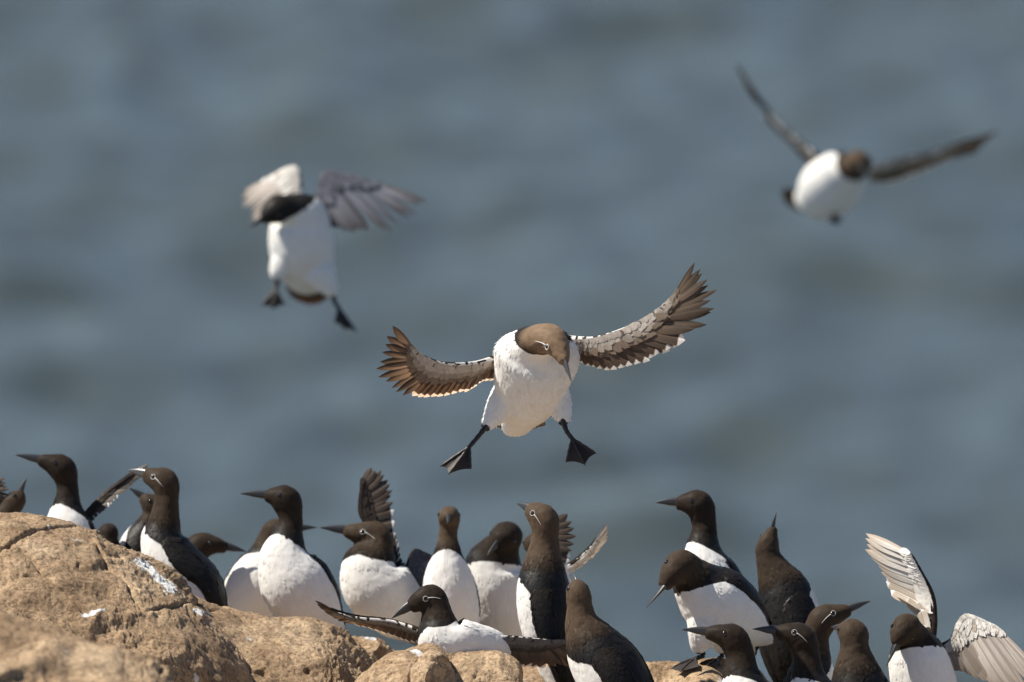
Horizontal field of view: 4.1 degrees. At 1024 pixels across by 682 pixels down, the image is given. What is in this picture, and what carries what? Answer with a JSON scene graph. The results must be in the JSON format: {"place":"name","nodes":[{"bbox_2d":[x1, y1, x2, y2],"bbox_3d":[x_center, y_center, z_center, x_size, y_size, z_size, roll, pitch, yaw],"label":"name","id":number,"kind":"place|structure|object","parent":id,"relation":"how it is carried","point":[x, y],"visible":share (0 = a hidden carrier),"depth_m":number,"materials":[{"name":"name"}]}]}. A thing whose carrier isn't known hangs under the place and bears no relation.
{"place":"outdoors","nodes":[
{"label":"outdoors","id":0,"kind":"place"},
{"bbox_2d":[241,165,426,331],"bbox_3d":[-0.372,-0.196,29.715,0.391,0.339,0.192,0,9,0],"label":"guillemot","id":1,"kind":"object","parent":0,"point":[301,251],"visible":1,"depth_m":29.68,"materials":[{"name":"white"}]},
{"bbox_2d":[0,0,1023,681],"bbox_3d":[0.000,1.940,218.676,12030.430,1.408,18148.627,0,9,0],"label":"sea","id":2,"kind":"structure","parent":0,"point":[832,394],"depth_m":237.47,"materials":[{"name":"blue liquid"}]},
{"bbox_2d":[376,263,717,474],"bbox_3d":[0.062,0.035,25.728,0.614,0.392,0.353,0,9,0],"label":"guillemot","id":3,"kind":"object","parent":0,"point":[531,371],"visible":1,"depth_m":25.66,"materials":[{"name":"white"}]},
{"bbox_2d":[500,665,769,681],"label":"rocky ground","id":4,"kind":"structure","parent":0,"point":[701,673],"depth_m":26.02,"materials":[{"name":"beige stone"}]},
{"bbox_2d":[0,477,26,512],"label":"guillemot","id":5,"kind":"object","parent":4,"relation":"on","point":[13,501],"visible":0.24,"depth_m":26.79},
{"bbox_2d":[16,454,147,529],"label":"guillemot","id":6,"kind":"object","parent":4,"relation":"on","point":[61,470],"visible":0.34,"depth_m":26.73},
{"bbox_2d":[0,612,174,681],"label":"boulder","id":7,"kind":"object","parent":4,"relation":"on","point":[30,651],"visible":1,"depth_m":24.21,"materials":[{"name":"beige stone"}]},
{"bbox_2d":[98,523,120,545],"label":"guillemot","id":8,"kind":"object","parent":4,"relation":"on","point":[109,532],"visible":0.06,"depth_m":26.89,"materials":[{"name":"brown"}]},
{"bbox_2d":[0,512,252,681],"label":"boulder","id":9,"kind":"object","parent":4,"relation":"on","point":[94,585],"visible":0.88,"depth_m":25.82,"materials":[{"name":"brown stone"}]},
{"bbox_2d":[120,488,154,551],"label":"guillemot","id":10,"kind":"object","parent":4,"relation":"on","point":[131,538],"visible":0.16,"depth_m":26.93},
{"bbox_2d":[128,467,227,606],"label":"guillemot","id":11,"kind":"object","parent":4,"relation":"on","point":[165,540],"visible":0.77,"depth_m":26.52,"materials":[{"name":"black"}]},
{"bbox_2d":[189,532,245,556],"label":"guillemot","id":12,"kind":"object","parent":4,"relation":"on","point":[207,544],"visible":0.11,"depth_m":26.88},
{"bbox_2d":[224,518,316,616],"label":"guillemot","id":13,"kind":"object","parent":4,"relation":"on","point":[241,582],"visible":0.32,"depth_m":26.91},
{"bbox_2d":[194,595,374,681],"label":"boulder","id":14,"kind":"object","parent":4,"relation":"on","point":[292,649],"visible":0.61,"depth_m":26.11,"materials":[{"name":"brown stone"}]},
{"bbox_2d":[239,485,345,628],"bbox_3d":[-0.411,0.423,26.598,0.199,0.305,0.135,0,9,0],"label":"guillemot","id":15,"kind":"object","parent":4,"relation":"on","point":[295,578],"visible":0.81,"depth_m":26.56,"materials":[{"name":"white"}]},
{"bbox_2d":[351,636,394,661],"bbox_3d":[-0.219,0.734,26.363,0.241,0.383,0.332,0,9,0],"label":"boulder","id":16,"kind":"object","parent":4,"relation":"on","point":[376,648],"visible":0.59,"depth_m":26.30,"materials":[{"name":"beige stone"}]},
{"bbox_2d":[319,468,431,645],"bbox_3d":[-0.242,0.415,26.812,0.176,0.341,0.171,-9,13,-44],"label":"guillemot","id":17,"kind":"object","parent":4,"relation":"on","point":[379,577],"visible":0.84,"depth_m":26.77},
{"bbox_2d":[355,643,456,681],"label":"boulder","id":18,"kind":"object","parent":4,"relation":"on","point":[426,662],"visible":1,"depth_m":25.81,"materials":[{"name":"beige stone"}]},
{"bbox_2d":[316,584,568,667],"bbox_3d":[-0.107,0.528,25.988,0.508,0.169,0.128,0,9,0],"label":"guillemot","id":19,"kind":"object","parent":4,"relation":"on","point":[443,628],"visible":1,"depth_m":25.97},
{"bbox_2d":[423,506,480,622],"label":"guillemot","id":20,"kind":"object","parent":4,"relation":"on","point":[448,571],"visible":0.56,"depth_m":26.67,"materials":[{"name":"white"}]},
{"bbox_2d":[446,650,522,681],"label":"boulder","id":21,"kind":"object","parent":4,"relation":"on","point":[485,666],"visible":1,"depth_m":25.88,"materials":[{"name":"beige stone"}]},
{"bbox_2d":[465,521,522,635],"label":"guillemot","id":22,"kind":"object","parent":4,"relation":"on","point":[492,560],"visible":0.61,"depth_m":26.80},
{"bbox_2d":[516,502,574,681],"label":"guillemot","id":23,"kind":"object","parent":4,"relation":"on","point":[542,585],"visible":0.69,"depth_m":26.09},
{"bbox_2d":[522,514,607,583],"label":"guillemot","id":24,"kind":"object","parent":4,"relation":"on","point":[590,551],"visible":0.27,"depth_m":26.50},
{"bbox_2d":[565,572,653,681],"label":"guillemot","id":25,"kind":"object","parent":4,"relation":"on","point":[598,649],"visible":1,"depth_m":25.81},
{"bbox_2d":[646,657,725,681],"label":"boulder","id":26,"kind":"object","parent":4,"relation":"on","point":[661,671],"visible":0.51,"depth_m":26.08,"materials":[{"name":"beige stone"}]},
{"bbox_2d":[655,489,758,654],"bbox_3d":[0.362,0.450,26.353,0.195,0.346,0.116,0,9,0],"label":"guillemot","id":27,"kind":"object","parent":4,"relation":"on","point":[697,507],"visible":0.23,"depth_m":26.33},
{"bbox_2d":[646,549,773,671],"bbox_3d":[0.370,0.486,26.060,0.144,0.222,0.255,5,10,29],"label":"guillemot","id":28,"kind":"object","parent":4,"relation":"on","point":[706,593],"visible":0.93,"depth_m":26.02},
{"bbox_2d":[680,623,766,681],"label":"guillemot","id":29,"kind":"object","parent":4,"relation":"on","point":[732,641],"visible":1,"depth_m":25.58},
{"bbox_2d":[755,512,818,681],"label":"guillemot","id":30,"kind":"object","parent":4,"relation":"on","point":[786,593],"visible":0.75,"depth_m":26.26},
{"bbox_2d":[754,622,831,681],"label":"guillemot","id":31,"kind":"object","parent":4,"relation":"on","point":[799,640],"visible":1,"depth_m":25.68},
{"bbox_2d":[783,601,869,681],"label":"guillemot","id":32,"kind":"object","parent":4,"relation":"on","point":[822,620],"visible":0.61,"depth_m":26.10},
{"bbox_2d":[831,618,888,681],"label":"guillemot","id":33,"kind":"object","parent":4,"relation":"on","point":[856,661],"visible":1,"depth_m":25.93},
{"bbox_2d":[865,533,1023,681],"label":"guillemot","id":34,"kind":"object","parent":4,"relation":"on","point":[976,647],"visible":1,"depth_m":26.07,"materials":[{"name":"white"}]},
{"bbox_2d":[735,60,998,224],"bbox_3d":[0.820,-0.453,32.768,0.610,0.376,0.372,0,9,0],"label":"guillemot","id":35,"kind":"object","parent":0,"point":[831,185],"visible":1,"depth_m":32.80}
]}

